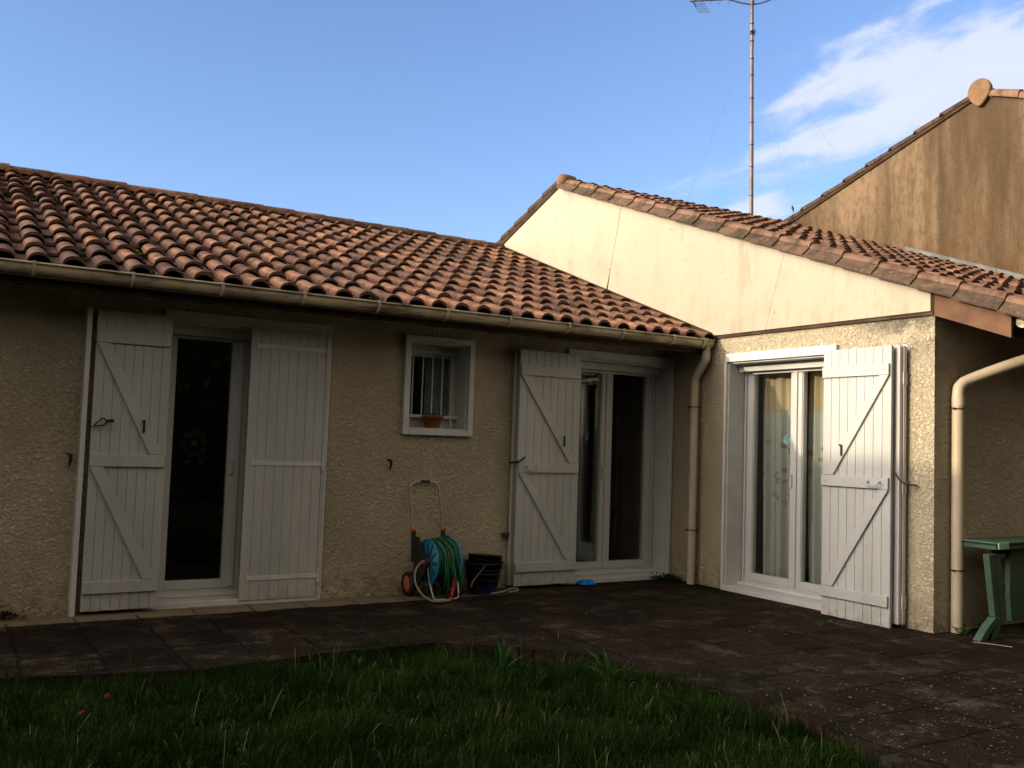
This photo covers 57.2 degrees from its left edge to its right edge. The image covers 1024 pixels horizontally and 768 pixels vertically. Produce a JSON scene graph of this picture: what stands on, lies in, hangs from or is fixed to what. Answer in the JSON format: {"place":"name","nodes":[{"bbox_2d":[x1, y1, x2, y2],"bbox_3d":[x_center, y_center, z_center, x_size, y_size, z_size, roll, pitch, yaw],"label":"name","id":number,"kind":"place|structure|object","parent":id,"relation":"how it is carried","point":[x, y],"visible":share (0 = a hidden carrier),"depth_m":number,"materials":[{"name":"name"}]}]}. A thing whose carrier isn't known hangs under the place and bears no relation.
{"place":"outdoors","nodes":[
{"label":"outdoors","id":0,"kind":"place"},
{"bbox_2d":[0,627,968,767],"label":"lawn","id":1,"kind":"structure","parent":0,"point":[414,724],"depth_m":4.57,"materials":[{"name":"plant"}]},
{"bbox_2d":[79,711,84,733],"bbox_3d":[-1.908,1.532,4.156,0.029,0.168,0.029,4,-4,-31],"label":"red flower","id":2,"kind":"object","parent":1,"relation":"on","point":[82,718],"visible":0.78,"depth_m":4.16,"materials":[{"name":"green plant"}]},
{"bbox_2d":[105,694,110,718],"bbox_3d":[-1.914,1.549,4.433,0.029,0.168,0.029,4,-4,-31],"label":"red flower","id":3,"kind":"object","parent":1,"relation":"on","point":[107,695],"visible":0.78,"depth_m":4.43,"materials":[{"name":"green plant"}]},
{"bbox_2d":[481,635,525,685],"bbox_3d":[-0.056,1.610,5.409,0.334,0.289,0.332,4,-4,-31],"label":"weed","id":4,"kind":"object","parent":1,"relation":"on","point":[501,655],"visible":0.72,"depth_m":5.39,"materials":[{"name":"green plant"}]},
{"bbox_2d":[179,637,912,767],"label":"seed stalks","id":5,"kind":"object","parent":1,"relation":"on","point":[505,714],"visible":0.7,"depth_m":4.40,"materials":[{"name":"plant"}]},
{"bbox_2d":[586,643,641,687],"bbox_3d":[0.543,1.653,5.434,0.301,0.243,0.460,4,-4,-31],"label":"weed","id":6,"kind":"object","parent":1,"relation":"on","point":[610,665],"visible":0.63,"depth_m":5.43,"materials":[{"name":"green plant"}]},
{"bbox_2d":[0,578,1023,767],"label":"terrace","id":7,"kind":"structure","parent":0,"point":[273,631],"depth_m":6.14,"materials":[{"name":"concrete"}]},
{"bbox_2d":[0,610,25,620],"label":"weed","id":8,"kind":"object","parent":7,"relation":"on","point":[3,614],"visible":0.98,"depth_m":6.44,"materials":[{"name":"plant"}]},
{"bbox_2d":[401,480,463,602],"bbox_3d":[-0.660,1.317,7.960,0.493,0.977,0.511,4,-4,-31],"label":"hose reel cart","id":9,"kind":"object","parent":7,"relation":"on","point":[439,560],"visible":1,"depth_m":7.86,"materials":[{"name":"blue plastic"}]},
{"bbox_2d":[465,571,500,594],"bbox_3d":[-0.256,1.746,8.271,0.316,0.185,0.323,4,-4,-31],"label":"bucket","id":10,"kind":"object","parent":7,"relation":"on","point":[485,584],"visible":0.79,"depth_m":8.16,"materials":[{"name":"blue plastic"}]},
{"bbox_2d":[463,559,503,573],"bbox_3d":[-0.253,1.664,8.276,0.360,0.200,0.367,4,-4,-31],"label":"bucket","id":11,"kind":"object","parent":10,"relation":"in","point":[474,568],"visible":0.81,"depth_m":8.14,"materials":[{"name":"black plastic"}]},
{"bbox_2d":[470,566,485,587],"bbox_3d":[-0.300,1.658,8.100,0.137,0.189,0.048,4,-4,-25],"label":"wooden stick","id":12,"kind":"object","parent":11,"relation":"on","point":[474,579],"visible":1,"depth_m":8.10,"materials":[{"name":"brown wood"}]},
{"bbox_2d":[468,553,502,563],"bbox_3d":[-0.241,1.609,8.299,0.316,0.205,0.323,10,-11,-31],"label":"bucket","id":13,"kind":"object","parent":11,"relation":"in","point":[476,558],"visible":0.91,"depth_m":8.19,"materials":[{"name":"black plastic"}]},
{"bbox_2d":[490,588,518,594],"bbox_3d":[-0.044,1.837,8.313,0.118,0.018,0.417,0,-4,27],"label":"garden hose","id":14,"kind":"object","parent":7,"relation":"on","point":[513,589],"visible":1,"depth_m":8.32,"materials":[{"name":"beige rubber"}]},
{"bbox_2d":[575,579,595,584],"bbox_3d":[0.702,1.881,8.965,0.160,0.046,0.130,4,-4,-31],"label":"blue cloth","id":15,"kind":"object","parent":7,"relation":"on","point":[586,582],"visible":1,"depth_m":8.93,"materials":[{"name":"blue fabric"}]},
{"bbox_2d":[650,572,681,580],"bbox_3d":[1.551,1.939,9.472,0.387,0.071,0.373,4,-4,-31],"label":"weed","id":16,"kind":"object","parent":7,"relation":"on","point":[668,576],"visible":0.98,"depth_m":9.41,"materials":[{"name":"green plant"}]},
{"bbox_2d":[371,605,1023,767],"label":"leaf litter","id":17,"kind":"object","parent":7,"relation":"on","point":[936,707],"visible":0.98,"depth_m":4.91,"materials":[{"name":"brown plant"}]},
{"bbox_2d":[820,620,835,624],"bbox_3d":[2.455,1.846,7.264,0.114,0.037,0.101,2,-4,-7],"label":"weed","id":18,"kind":"object","parent":7,"relation":"on","point":[829,622],"visible":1,"depth_m":7.27,"materials":[{"name":"green plant"}]},
{"bbox_2d":[952,623,974,634],"bbox_3d":[3.384,1.843,7.061,0.168,0.079,0.159,0,-4,33],"label":"weed","id":19,"kind":"object","parent":7,"relation":"on","point":[966,630],"visible":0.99,"depth_m":7.05,"materials":[{"name":"green plant"}]},
{"bbox_2d":[962,536,1023,640],"bbox_3d":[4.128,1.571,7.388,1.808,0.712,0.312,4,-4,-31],"label":"garden table","id":20,"kind":"object","parent":7,"relation":"on","point":[1012,550],"visible":1,"depth_m":7.01,"materials":[{"name":"green plastic"}]},
{"bbox_2d":[0,0,1023,242],"label":"sky","id":21,"kind":"structure","parent":0,"point":[444,117],"materials":[{"name":"blue"}]},
{"label":"ground","id":22,"kind":"structure","parent":0,"visible":0},
{"bbox_2d":[0,162,1023,633],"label":"house","id":23,"kind":"structure","parent":22,"relation":"on","point":[276,356],"depth_m":7.92,"materials":[{"name":"paint"}]},
{"bbox_2d":[179,429,207,463],"bbox_3d":[-2.532,0.496,7.467,0.225,0.284,0.044,4,-4,-31],"label":"door wreath","id":24,"kind":"object","parent":23,"relation":"hanging from","point":[194,443],"depth_m":7.47,"materials":[{"name":"fabric"}]},
{"bbox_2d":[158,334,250,593],"bbox_3d":[-2.241,0.624,7.608,1.280,2.128,0.111,4,-4,-31],"label":"french window","id":25,"kind":"structure","parent":23,"relation":"in","point":[228,579],"depth_m":7.54,"materials":[{"name":"white glass"}]},
{"bbox_2d":[421,412,443,427],"bbox_3d":[-0.708,0.322,8.353,0.196,0.140,0.196,4,-4,-31],"label":"flower pot","id":26,"kind":"object","parent":23,"relation":"on","point":[430,420],"visible":0.98,"depth_m":8.29,"materials":[{"name":"ceramic"}]},
{"bbox_2d":[424,358,448,415],"bbox_3d":[-0.675,0.046,8.631,0.280,0.575,0.024,4,-4,-31],"label":"net curtain","id":27,"kind":"object","parent":23,"relation":"hanging from","point":[436,395],"visible":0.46,"depth_m":8.62,"materials":[{"name":"grey fabric"}]},
{"bbox_2d":[401,334,475,436],"bbox_3d":[-0.708,0.026,8.412,0.685,0.865,0.300,4,-4,-31],"label":"window","id":28,"kind":"structure","parent":23,"relation":"in","point":[458,417],"depth_m":8.45,"materials":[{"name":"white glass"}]},
{"bbox_2d":[576,372,593,561],"bbox_3d":[0.599,0.816,9.482,0.554,2.010,0.057,4,-4,-31],"label":"curtain","id":29,"kind":"object","parent":23,"relation":"hanging from","point":[583,528],"visible":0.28,"depth_m":9.57,"materials":[{"name":"white fabric"}]},
{"bbox_2d":[575,369,654,571],"bbox_3d":[0.932,0.850,9.537,1.280,2.128,0.111,4,-4,-31],"label":"french window","id":30,"kind":"structure","parent":23,"relation":"in","point":[601,562],"depth_m":9.55,"materials":[{"name":"white glass"}]},
{"bbox_2d":[688,0,850,220],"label":"tv antenna","id":31,"kind":"object","parent":23,"relation":"attached to","point":[751,122],"visible":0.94,"depth_m":13.57,"materials":[{"name":"metal"}]},
{"bbox_2d":[763,372,790,578],"bbox_3d":[2.546,0.838,8.899,0.103,1.980,0.524,4,-4,-31],"label":"curtain","id":32,"kind":"object","parent":23,"relation":"hanging from","point":[776,431],"visible":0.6,"depth_m":8.94,"materials":[{"name":"white fabric"}]},
{"bbox_2d":[742,368,820,595],"bbox_3d":[2.606,0.844,8.566,0.111,2.128,1.330,4,-4,-31],"label":"french window","id":33,"kind":"structure","parent":23,"relation":"in","point":[799,380],"depth_m":8.59,"materials":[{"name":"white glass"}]},
{"bbox_2d":[783,436,789,444],"bbox_3d":[2.542,0.519,8.693,0.004,0.085,0.086,4,-4,-31],"label":"window sticker","id":34,"kind":"object","parent":23,"relation":"attached to","point":[786,440],"depth_m":8.69,"materials":[{"name":"plastic"}]},
{"bbox_2d":[808,370,823,583],"bbox_3d":[2.860,0.816,8.381,0.100,1.980,0.536,4,-4,-31],"label":"curtain","id":35,"kind":"object","parent":23,"relation":"hanging from","point":[815,442],"visible":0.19,"depth_m":8.54,"materials":[{"name":"white fabric"}]},
{"bbox_2d":[782,78,1023,277],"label":"taller house","id":36,"kind":"structure","parent":22,"relation":"on","point":[948,183],"depth_m":11.66,"materials":[{"name":"paint"}]}
]}

